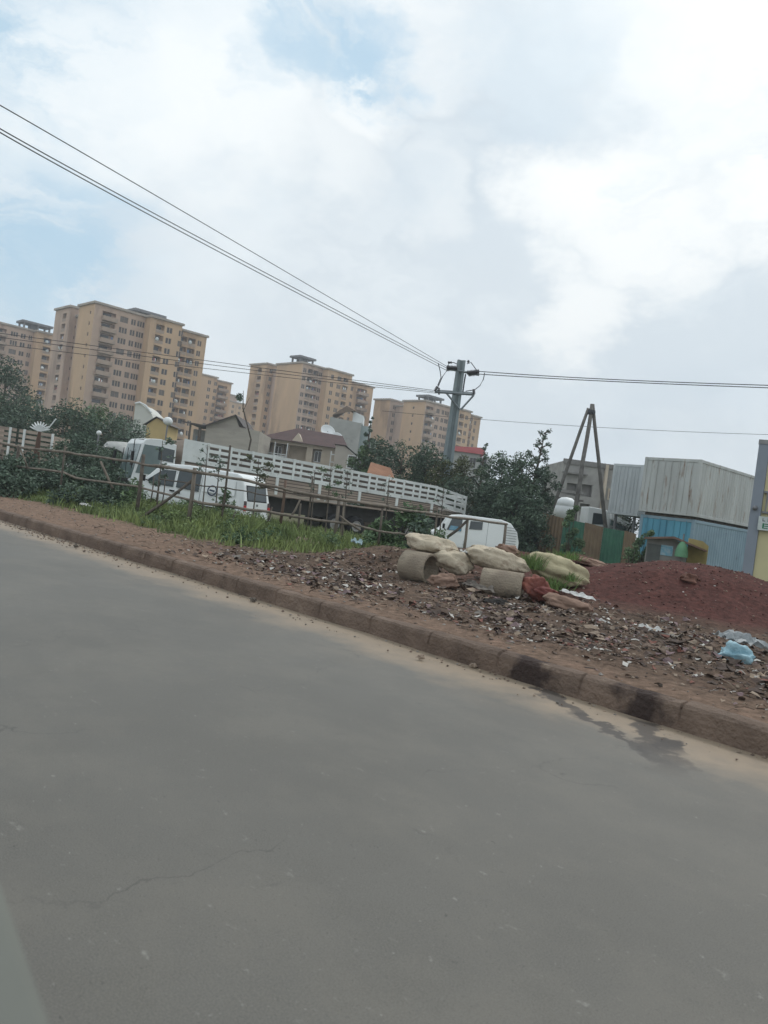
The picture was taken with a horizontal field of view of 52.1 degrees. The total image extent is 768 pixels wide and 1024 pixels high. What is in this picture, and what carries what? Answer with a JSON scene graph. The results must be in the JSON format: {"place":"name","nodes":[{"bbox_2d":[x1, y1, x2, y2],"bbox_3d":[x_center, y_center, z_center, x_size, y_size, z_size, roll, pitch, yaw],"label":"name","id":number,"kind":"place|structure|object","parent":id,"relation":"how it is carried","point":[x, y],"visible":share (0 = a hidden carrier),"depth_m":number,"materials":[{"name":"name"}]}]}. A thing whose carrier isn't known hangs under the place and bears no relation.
{"place":"outdoors","nodes":[
{"label":"outdoors","id":0,"kind":"place"},
{"bbox_2d":[0,886,47,1023],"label":"car door","id":1,"kind":"object","parent":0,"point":[20,1002],"depth_m":0.61,"materials":[{"name":"grey paint"}]},
{"bbox_2d":[0,520,767,1023],"bbox_3d":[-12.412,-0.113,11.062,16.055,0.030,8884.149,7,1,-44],"label":"road","id":2,"kind":"structure","parent":0,"point":[218,808],"depth_m":3.92,"materials":[{"name":"asphalt"}]},
{"bbox_2d":[0,509,767,757],"bbox_3d":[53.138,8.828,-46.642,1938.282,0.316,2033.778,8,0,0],"label":"kerb","id":3,"kind":"structure","parent":2,"relation":"on","point":[718,725],"depth_m":8.41,"materials":[{"name":"concrete"}]},
{"bbox_2d":[0,495,767,723],"bbox_3d":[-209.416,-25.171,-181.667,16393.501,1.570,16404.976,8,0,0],"label":"ground","id":4,"kind":"structure","parent":0,"point":[722,619],"depth_m":14.02,"materials":[{"name":"soil"}]},
{"bbox_2d":[0,393,20,457],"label":"tree","id":5,"kind":"object","parent":4,"relation":"on","point":[4,411],"visible":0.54,"depth_m":59.75,"materials":[{"name":"green plant"}]},
{"bbox_2d":[0,469,42,498],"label":"shrub","id":6,"kind":"object","parent":4,"relation":"on","point":[11,486],"visible":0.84,"depth_m":26.99,"materials":[{"name":"green plant"}]},
{"bbox_2d":[0,354,43,453],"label":"tree","id":7,"kind":"object","parent":4,"relation":"on","point":[5,379],"visible":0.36,"depth_m":74.62,"materials":[{"name":"green plant"}]},
{"bbox_2d":[0,454,43,491],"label":"shrub","id":8,"kind":"object","parent":4,"relation":"on","point":[7,465],"visible":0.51,"depth_m":27.96,"materials":[{"name":"green plant"}]},
{"bbox_2d":[0,319,52,451],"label":"apartment tower","id":9,"kind":"structure","parent":4,"relation":"on","point":[35,366],"depth_m":251.36,"materials":[{"name":"beige concrete"}]},
{"bbox_2d":[3,451,64,491],"bbox_3d":[-13.470,-1.380,30.118,2.778,1.955,1.608,7,0,-12],"label":"shrub","id":10,"kind":"object","parent":4,"relation":"on","point":[30,459],"visible":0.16,"depth_m":30.05,"materials":[{"name":"green plant"}]},
{"bbox_2d":[3,396,65,471],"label":"tree","id":11,"kind":"object","parent":4,"relation":"on","point":[24,421],"visible":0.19,"depth_m":64.79,"materials":[{"name":"green plant"}]},
{"bbox_2d":[0,426,71,466],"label":"fence","id":12,"kind":"object","parent":4,"relation":"on","point":[53,439],"visible":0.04,"depth_m":41.99,"materials":[{"name":"white"}]},
{"bbox_2d":[30,419,55,465],"bbox_3d":[-17.577,-2.877,40.008,1.298,3.960,0.418,8,0,0],"label":"fan ornament","id":13,"kind":"object","parent":4,"relation":"on","point":[39,428],"visible":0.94,"depth_m":39.94,"materials":[{"name":"white paint"}]},
{"bbox_2d":[22,456,65,481],"bbox_3d":[-13.960,-1.464,32.904,2.824,1.825,2.012,8,0,0],"label":"shrub","id":14,"kind":"object","parent":4,"relation":"on","point":[54,461],"visible":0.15,"depth_m":32.82,"materials":[{"name":"green plant"}]},
{"bbox_2d":[38,439,89,484],"bbox_3d":[-15.535,-1.919,38.044,2.323,3.154,1.979,8,0,0],"label":"tree","id":15,"kind":"object","parent":4,"relation":"on","point":[70,458],"visible":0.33,"depth_m":37.75,"materials":[{"name":"green plant"}]},
{"bbox_2d":[25,397,109,483],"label":"tree","id":16,"kind":"object","parent":4,"relation":"on","point":[72,415],"visible":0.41,"depth_m":57.02,"materials":[{"name":"green plant"}]},
{"bbox_2d":[35,463,104,495],"bbox_3d":[-12.092,-1.046,29.998,2.178,1.693,2.111,8,0,20],"label":"shrub","id":17,"kind":"object","parent":4,"relation":"on","point":[66,480],"visible":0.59,"depth_m":29.81,"materials":[{"name":"green plant"}]},
{"bbox_2d":[60,431,111,484],"bbox_3d":[-15.181,-2.086,39.891,3.121,3.988,4.049,7,0,-35],"label":"tree","id":18,"kind":"object","parent":4,"relation":"on","point":[77,443],"visible":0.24,"depth_m":39.76,"materials":[{"name":"green plant"}]},
{"bbox_2d":[46,482,126,507],"bbox_3d":[-9.709,-0.351,25.615,2.788,1.200,1.577,8,0,0],"label":"shrub","id":19,"kind":"object","parent":4,"relation":"on","point":[82,496],"visible":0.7,"depth_m":25.47,"materials":[{"name":"green plant"}]},
{"bbox_2d":[71,403,132,468],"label":"tree","id":20,"kind":"object","parent":4,"relation":"on","point":[101,413],"visible":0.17,"depth_m":61.56,"materials":[{"name":"green plant"}]},
{"bbox_2d":[86,446,121,476],"bbox_3d":[-12.935,-1.492,37.034,2.553,3.222,2.156,8,0,0],"label":"tree","id":21,"kind":"object","parent":4,"relation":"on","point":[110,468],"visible":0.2,"depth_m":36.55,"materials":[{"name":"green plant"}]},
{"bbox_2d":[88,468,143,504],"bbox_3d":[-9.018,-0.701,26.380,1.874,1.572,1.705,8,0,0],"label":"shrub","id":22,"kind":"object","parent":4,"relation":"on","point":[118,488],"visible":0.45,"depth_m":26.13,"materials":[{"name":"green plant"}]},
{"bbox_2d":[91,412,150,470],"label":"tree","id":23,"kind":"object","parent":4,"relation":"on","point":[122,433],"visible":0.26,"depth_m":58.90,"materials":[{"name":"green plant"}]},
{"bbox_2d":[42,300,208,462],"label":"apartment tower","id":24,"kind":"structure","parent":4,"relation":"on","point":[123,385],"depth_m":208.74,"materials":[{"name":"beige concrete"}]},
{"bbox_2d":[107,477,147,505],"bbox_3d":[-8.506,-0.541,26.134,1.331,1.290,2.002,7,1,-43],"label":"shrub","id":25,"kind":"object","parent":4,"relation":"on","point":[134,491],"visible":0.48,"depth_m":25.62,"materials":[{"name":"green plant"}]},
{"bbox_2d":[118,401,163,453],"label":"gabled house","id":26,"kind":"structure","parent":4,"relation":"on","point":[144,413],"depth_m":89.95,"materials":[{"name":"white paint"}]},
{"bbox_2d":[144,416,179,440],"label":"gabled house","id":27,"kind":"structure","parent":4,"relation":"on","point":[156,425],"depth_m":79.97,"materials":[{"name":"paint"}]},
{"bbox_2d":[149,437,175,504],"bbox_3d":[-7.065,-1.192,24.878,0.656,2.431,0.726,7,0,-35],"label":"sapling","id":28,"kind":"object","parent":4,"relation":"on","point":[170,441],"visible":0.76,"depth_m":24.92,"materials":[{"name":"plant"}]},
{"bbox_2d":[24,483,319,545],"bbox_3d":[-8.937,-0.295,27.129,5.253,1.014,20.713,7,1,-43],"label":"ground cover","id":29,"kind":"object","parent":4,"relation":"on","point":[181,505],"visible":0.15,"depth_m":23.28,"materials":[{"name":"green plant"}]},
{"bbox_2d":[150,506,204,522],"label":"shrub","id":30,"kind":"object","parent":4,"relation":"on","point":[172,513],"visible":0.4,"depth_m":22.36,"materials":[{"name":"green plant"}]},
{"bbox_2d":[135,463,269,518],"bbox_3d":[-6.603,-0.633,28.132,5.020,1.953,1.933,9,1,23],"label":"parked minibus","id":31,"kind":"object","parent":4,"relation":"on","point":[244,499],"visible":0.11,"depth_m":27.37,"materials":[{"name":"white paint"}]},
{"bbox_2d":[148,470,175,486],"bbox_3d":[-7.918,-1.254,27.986,1.130,0.577,0.094,9,1,23],"label":"window","id":32,"kind":"structure","parent":31,"relation":"in","point":[171,474],"depth_m":27.89,"materials":[{"name":"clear glass"}]},
{"bbox_2d":[176,471,201,491],"bbox_3d":[-6.846,-1.083,27.524,0.970,0.632,0.102,9,1,23],"label":"window","id":33,"kind":"structure","parent":31,"relation":"in","point":[183,476],"depth_m":27.57,"materials":[{"name":"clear glass"}]},
{"bbox_2d":[202,476,235,495],"bbox_3d":[-5.653,-0.904,27.013,1.350,0.558,0.091,9,1,23],"label":"window","id":34,"kind":"structure","parent":31,"relation":"in","point":[210,481],"depth_m":27.03,"materials":[{"name":"white paint"}]},
{"bbox_2d":[15,483,403,552],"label":"grass","id":35,"kind":"structure","parent":4,"relation":"on","point":[208,524],"depth_m":21.15,"materials":[{"name":"plant"}]},
{"bbox_2d":[195,373,232,429],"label":"apartment tower","id":36,"kind":"structure","parent":4,"relation":"on","point":[214,399],"depth_m":308.30,"materials":[{"name":"beige concrete"}]},
{"bbox_2d":[182,414,270,457],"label":"gabled house","id":37,"kind":"structure","parent":4,"relation":"on","point":[232,430],"depth_m":94.96,"materials":[{"name":"concrete"}]},
{"bbox_2d":[228,394,245,418],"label":"apartment tower","id":38,"kind":"structure","parent":4,"relation":"on","point":[235,406],"depth_m":403.23,"materials":[{"name":"beige concrete"}]},
{"bbox_2d":[0,442,507,547],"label":"pole fence","id":39,"kind":"object","parent":4,"relation":"on","point":[192,481],"visible":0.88,"depth_m":23.67,"materials":[{"name":"brown wood"}]},
{"bbox_2d":[244,454,274,515],"bbox_3d":[-4.029,-0.718,25.091,1.051,2.191,0.754,8,0,19],"label":"sapling","id":40,"kind":"object","parent":4,"relation":"on","point":[263,475],"visible":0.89,"depth_m":24.98,"materials":[{"name":"plant"}]},
{"bbox_2d":[112,439,467,539],"bbox_3d":[-3.948,-0.871,39.909,19.045,3.540,3.080,7,0,-34],"label":"cargo truck","id":41,"kind":"object","parent":4,"relation":"on","point":[361,487],"visible":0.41,"depth_m":39.35,"materials":[{"name":"white metal"}]},
{"bbox_2d":[267,428,349,501],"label":"villa","id":42,"kind":"object","parent":4,"relation":"on","point":[311,446],"visible":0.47,"depth_m":105.81,"materials":[{"name":"paint"}]},
{"bbox_2d":[244,355,374,434],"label":"apartment tower","id":43,"kind":"structure","parent":4,"relation":"on","point":[281,403],"depth_m":277.19,"materials":[{"name":"beige concrete"}]},
{"bbox_2d":[329,444,360,504],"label":"lean to house","id":44,"kind":"structure","parent":4,"relation":"on","point":[343,453],"depth_m":99.96,"materials":[{"name":"white paint"}]},
{"bbox_2d":[329,406,374,504],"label":"flat roofed house","id":45,"kind":"structure","parent":4,"relation":"on","point":[353,431],"depth_m":121.93,"materials":[{"name":"white paint"}]},
{"bbox_2d":[346,445,371,506],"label":"tree","id":46,"kind":"object","parent":4,"relation":"on","point":[362,452],"visible":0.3,"depth_m":53.65,"materials":[{"name":"green plant"}]},
{"bbox_2d":[350,435,405,509],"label":"tree","id":47,"kind":"object","parent":4,"relation":"on","point":[377,443],"visible":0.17,"depth_m":53.31,"materials":[{"name":"green plant"}]},
{"bbox_2d":[363,462,393,531],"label":"tin hut","id":48,"kind":"object","parent":4,"relation":"on","point":[377,469],"visible":0.29,"depth_m":46.91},
{"bbox_2d":[0,496,767,759],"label":"pebbles","id":49,"kind":"object","parent":4,"relation":"on","point":[549,657],"visible":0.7,"depth_m":14.56,"materials":[{"name":"stone"}]},
{"bbox_2d":[358,439,429,528],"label":"tree","id":50,"kind":"object","parent":4,"relation":"on","point":[399,464],"visible":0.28,"depth_m":51.41,"materials":[{"name":"green plant"}]},
{"bbox_2d":[364,500,431,548],"bbox_3d":[0.463,0.577,25.383,2.249,2.036,1.449,8,0,0],"label":"shrub","id":51,"kind":"object","parent":4,"relation":"on","point":[390,539],"visible":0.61,"depth_m":25.27,"materials":[{"name":"green plant"}]},
{"bbox_2d":[397,550,438,582],"bbox_3d":[0.663,1.065,15.175,0.589,0.603,0.601,8,0,35],"label":"concrete pipe","id":52,"kind":"object","parent":4,"relation":"on","point":[416,566],"visible":0.88,"depth_m":15.03,"materials":[{"name":"concrete"}]},
{"bbox_2d":[405,533,458,553],"bbox_3d":[0.951,0.652,15.601,1.110,0.388,0.803,8,0,0],"label":"filled sack","id":53,"kind":"object","parent":52,"relation":"on","point":[426,543],"visible":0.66,"depth_m":15.33,"materials":[{"name":"fabric"}]},
{"bbox_2d":[405,513,434,548],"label":"shrub","id":54,"kind":"object","parent":4,"relation":"on","point":[426,523],"visible":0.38,"depth_m":24.85,"materials":[{"name":"green plant"}]},
{"bbox_2d":[388,440,453,514],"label":"tree","id":55,"kind":"object","parent":4,"relation":"on","point":[426,463],"visible":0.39,"depth_m":49.70,"materials":[{"name":"green plant"}]},
{"bbox_2d":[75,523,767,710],"bbox_3d":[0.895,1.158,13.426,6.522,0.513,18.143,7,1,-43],"label":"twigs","id":56,"kind":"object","parent":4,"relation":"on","point":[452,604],"visible":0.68,"depth_m":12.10,"materials":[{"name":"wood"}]},
{"bbox_2d":[368,394,482,487],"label":"apartment tower","id":57,"kind":"structure","parent":4,"relation":"on","point":[413,429],"depth_m":277.49,"materials":[{"name":"beige concrete"}]},
{"bbox_2d":[427,573,459,588],"bbox_3d":[1.086,1.260,14.515,0.628,0.306,0.459,8,0,0],"label":"filled sack","id":58,"kind":"object","parent":4,"relation":"on","point":[449,580],"visible":0.88,"depth_m":14.36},
{"bbox_2d":[423,459,466,513],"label":"tree","id":59,"kind":"object","parent":4,"relation":"on","point":[441,473],"visible":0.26,"depth_m":48.58,"materials":[{"name":"green plant"}]},
{"bbox_2d":[433,550,474,575],"bbox_3d":[1.355,0.975,15.288,0.862,0.502,0.747,8,0,0],"label":"filled sack","id":60,"kind":"object","parent":4,"relation":"on","point":[455,562],"visible":0.96,"depth_m":15.03,"materials":[{"name":"fabric"}]},
{"bbox_2d":[142,534,767,712],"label":"litter","id":61,"kind":"object","parent":4,"relation":"on","point":[505,618],"visible":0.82,"depth_m":11.45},
{"bbox_2d":[437,473,479,514],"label":"tree","id":62,"kind":"object","parent":4,"relation":"on","point":[461,482],"visible":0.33,"depth_m":47.08,"materials":[{"name":"green plant"}]},
{"bbox_2d":[434,359,484,511],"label":"utility pole","id":63,"kind":"object","parent":4,"relation":"on","point":[457,392],"visible":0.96,"depth_m":52.70,"materials":[{"name":"concrete"}]},
{"bbox_2d":[0,344,430,392],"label":"overhead wire","id":64,"kind":"object","parent":63,"relation":"attached to","point":[212,369],"visible":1,"depth_m":50.81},
{"bbox_2d":[0,333,433,390],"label":"overhead wire","id":65,"kind":"object","parent":63,"relation":"attached to","point":[211,361],"visible":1,"depth_m":49.72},
{"bbox_2d":[0,337,433,391],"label":"overhead wire","id":66,"kind":"object","parent":63,"relation":"attached to","point":[214,365],"visible":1,"depth_m":50.09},
{"bbox_2d":[0,128,445,367],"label":"overhead wire","id":67,"kind":"object","parent":63,"relation":"attached to","point":[188,231],"visible":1,"depth_m":30.31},
{"bbox_2d":[0,105,445,365],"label":"overhead wire","id":68,"kind":"object","parent":63,"relation":"attached to","point":[188,214],"visible":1,"depth_m":29.59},
{"bbox_2d":[0,132,446,370],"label":"overhead wire","id":69,"kind":"object","parent":63,"relation":"attached to","point":[188,235],"visible":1,"depth_m":29.95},
{"bbox_2d":[479,371,767,385],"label":"overhead wire","id":70,"kind":"object","parent":63,"relation":"attached to","point":[626,380],"visible":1,"depth_m":49.60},
{"bbox_2d":[479,374,767,387],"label":"overhead wire","id":71,"kind":"object","parent":63,"relation":"attached to","point":[625,382],"visible":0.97,"depth_m":49.92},
{"bbox_2d":[432,455,488,515],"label":"tree","id":72,"kind":"object","parent":4,"relation":"on","point":[461,464],"visible":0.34,"depth_m":48.52,"materials":[{"name":"green plant"}]},
{"bbox_2d":[450,446,491,508],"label":"pink roofed building","id":73,"kind":"structure","parent":4,"relation":"on","point":[473,453],"depth_m":139.92,"materials":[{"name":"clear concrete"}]},
{"bbox_2d":[455,443,489,515],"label":"tree","id":74,"kind":"object","parent":4,"relation":"on","point":[480,460],"visible":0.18,"depth_m":49.92,"materials":[{"name":"green plant"}]},
{"bbox_2d":[430,514,518,548],"bbox_3d":[4.202,1.153,36.880,4.050,1.897,1.990,8,0,0],"label":"parked van","id":75,"kind":"object","parent":4,"relation":"on","point":[486,534],"visible":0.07,"depth_m":36.19,"materials":[{"name":"white paint"}]},
{"bbox_2d":[468,450,521,518],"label":"tree","id":76,"kind":"object","parent":4,"relation":"on","point":[502,461],"visible":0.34,"depth_m":45.34,"materials":[{"name":"green plant"}]},
{"bbox_2d":[479,568,524,598],"bbox_3d":[2.170,1.322,14.409,0.764,0.509,0.512,8,0,15],"label":"concrete pipe","id":77,"kind":"object","parent":4,"relation":"on","point":[504,583],"visible":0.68,"depth_m":14.20,"materials":[{"name":"concrete"}]},
{"bbox_2d":[465,545,529,572],"bbox_3d":[2.192,0.945,15.200,1.326,0.524,0.744,8,0,0],"label":"filled sack","id":78,"kind":"object","parent":77,"relation":"on","point":[483,556],"visible":0.84,"depth_m":14.92,"materials":[{"name":"fabric"}]},
{"bbox_2d":[507,550,550,570],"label":"grass tuft","id":79,"kind":"object","parent":78,"relation":"on","point":[535,564],"visible":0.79,"depth_m":15.24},
{"bbox_2d":[478,451,549,533],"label":"tree","id":80,"kind":"object","parent":4,"relation":"on","point":[519,465],"visible":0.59,"depth_m":42.64,"materials":[{"name":"green plant"}]},
{"bbox_2d":[487,486,541,551],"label":"tree","id":81,"kind":"object","parent":4,"relation":"on","point":[516,494],"visible":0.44,"depth_m":41.29,"materials":[{"name":"green plant"}]},
{"bbox_2d":[510,428,555,515],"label":"tree","id":82,"kind":"object","parent":4,"relation":"on","point":[537,460],"visible":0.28,"depth_m":43.89,"materials":[{"name":"green plant"}]},
{"bbox_2d":[511,496,556,552],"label":"tree","id":83,"kind":"object","parent":4,"relation":"on","point":[538,524],"visible":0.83,"depth_m":40.99,"materials":[{"name":"green plant"}]},
{"bbox_2d":[522,574,549,601],"bbox_3d":[2.751,1.380,14.113,0.600,0.506,0.518,8,0,0],"label":"filled sack","id":84,"kind":"object","parent":4,"relation":"on","point":[530,584],"visible":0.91,"depth_m":13.96,"materials":[{"name":"red fabric"}]},
{"bbox_2d":[531,470,563,551],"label":"tree","id":85,"kind":"object","parent":4,"relation":"on","point":[545,494],"visible":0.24,"depth_m":43.65,"materials":[{"name":"green plant"}]},
{"bbox_2d":[529,551,589,586],"bbox_3d":[3.450,1.147,15.599,1.327,0.628,0.937,8,0,0],"label":"filled sack","id":86,"kind":"object","parent":4,"relation":"on","point":[558,567],"visible":0.69,"depth_m":15.29,"materials":[{"name":"fabric"}]},
{"bbox_2d":[499,506,635,562],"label":"corrugated fence","id":87,"kind":"object","parent":4,"relation":"on","point":[611,544],"visible":0.38,"depth_m":40.97,"materials":[{"name":"green metal"}]},
{"bbox_2d":[542,592,593,611],"bbox_3d":[3.185,1.603,13.594,0.909,0.325,0.573,8,0,0],"label":"filled sack","id":88,"kind":"object","parent":4,"relation":"on","point":[558,601],"visible":0.75,"depth_m":13.39,"materials":[{"name":"fabric"}]},
{"bbox_2d":[560,505,585,554],"bbox_3d":[9.601,1.171,39.462,1.429,3.071,1.424,8,0,18],"label":"creeper","id":89,"kind":"object","parent":4,"relation":"on","point":[576,542],"visible":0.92,"depth_m":39.17,"materials":[{"name":"green plant"}]},
{"bbox_2d":[550,404,607,527],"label":"pole tripod","id":90,"kind":"object","parent":4,"relation":"on","point":[590,412],"visible":0.65,"depth_m":47.03,"materials":[{"name":"brown wood"}]},
{"bbox_2d":[546,458,613,521],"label":"unfinished building","id":91,"kind":"structure","parent":4,"relation":"on","point":[590,493],"depth_m":71.97,"materials":[{"name":"concrete"}]},
{"bbox_2d":[579,507,630,549],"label":"parked lorry","id":92,"kind":"object","parent":4,"relation":"on","point":[592,515],"visible":0.1,"depth_m":48.99,"materials":[{"name":"white paint"}]},
{"bbox_2d":[613,514,635,532],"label":"steel trestle","id":93,"kind":"object","parent":4,"relation":"on","point":[633,523],"visible":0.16,"depth_m":45.26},
{"bbox_2d":[607,463,644,518],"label":"shipping container","id":94,"kind":"object","parent":93,"relation":"on","point":[625,491],"visible":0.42,"depth_m":45.15,"materials":[{"name":"white metal"}]},
{"bbox_2d":[610,466,640,512],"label":"door","id":95,"kind":"structure","parent":94,"relation":"in","point":[630,469],"depth_m":45.16,"materials":[{"name":"white metal"}]},
{"bbox_2d":[628,529,654,562],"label":"shrub","id":96,"kind":"object","parent":4,"relation":"on","point":[640,542],"visible":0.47,"depth_m":35.73,"materials":[{"name":"green plant"}]},
{"bbox_2d":[644,536,706,561],"bbox_3d":[11.578,1.950,31.475,2.305,1.919,2.650,8,0,20],"label":"market kiosk","id":97,"kind":"object","parent":4,"relation":"on","point":[661,548],"visible":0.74,"depth_m":30.75,"materials":[{"name":"grey metal"}]},
{"bbox_2d":[645,543,660,561],"bbox_3d":[10.549,1.968,30.881,0.500,1.422,0.055,8,0,20],"label":"door","id":98,"kind":"structure","parent":97,"relation":"in","point":[653,550],"depth_m":30.86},
{"bbox_2d":[634,514,757,571],"bbox_3d":[18.232,2.139,43.266,12.039,2.750,2.867,7,1,-44],"label":"shipping container","id":99,"kind":"object","parent":4,"relation":"on","point":[726,545],"visible":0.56,"depth_m":39.89,"materials":[{"name":"blue metal"}]},
{"bbox_2d":[639,517,690,561],"bbox_3d":[13.975,1.608,39.178,0.050,2.430,2.547,7,1,-44],"label":"door","id":100,"kind":"structure","parent":99,"relation":"in","point":[669,527],"depth_m":39.13,"materials":[{"name":"blue metal"}]},
{"bbox_2d":[645,512,747,529],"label":"timber block","id":101,"kind":"structure","parent":99,"relation":"on","point":[686,517],"depth_m":39.60,"materials":[{"name":"brown wood"}]},
{"bbox_2d":[638,457,764,526],"bbox_3d":[18.473,-0.763,43.175,12.039,2.790,2.956,7,1,-44],"label":"shipping container","id":102,"kind":"object","parent":101,"relation":"on","point":[701,489],"visible":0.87,"depth_m":39.39,"materials":[{"name":"white metal"}]},
{"bbox_2d":[642,460,697,512],"bbox_3d":[14.217,-1.295,39.087,0.050,2.470,2.636,7,1,-44],"label":"door","id":103,"kind":"structure","parent":102,"relation":"in","point":[675,466],"depth_m":39.02,"materials":[{"name":"white metal"}]},
{"bbox_2d":[686,538,708,563],"bbox_3d":[12.513,2.063,31.504,0.800,1.937,0.100,8,0,0],"label":"yellow board","id":104,"kind":"object","parent":4,"relation":"on","point":[695,555],"visible":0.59,"depth_m":31.45,"materials":[{"name":"paint"}]},
{"bbox_2d":[717,640,755,664],"bbox_3d":[4.422,1.818,9.909,0.500,0.371,0.436,8,0,0],"label":"plastic bag","id":105,"kind":"object","parent":4,"relation":"on","point":[736,650],"visible":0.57,"depth_m":9.80,"materials":[{"name":"plastic"}]},
{"bbox_2d":[712,629,767,649],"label":"plastic sheet","id":106,"kind":"object","parent":4,"relation":"on","point":[740,637],"visible":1,"depth_m":10.32,"materials":[{"name":"plastic"}]},
{"bbox_2d":[0,0,767,539],"label":"sky","id":107,"kind":"structure","parent":0,"point":[565,188],"materials":[{"name":"white"}]},
{"bbox_2d":[554,497,573,518],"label":"water tank","id":108,"kind":"object","parent":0,"point":[563,505],"visible":0.46,"depth_m":51.41,"materials":[{"name":"white paint"}]},
{"bbox_2d":[742,439,767,580],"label":"shop building","id":109,"kind":"structure","parent":0,"point":[755,562],"depth_m":26.88,"materials":[{"name":"paint"}]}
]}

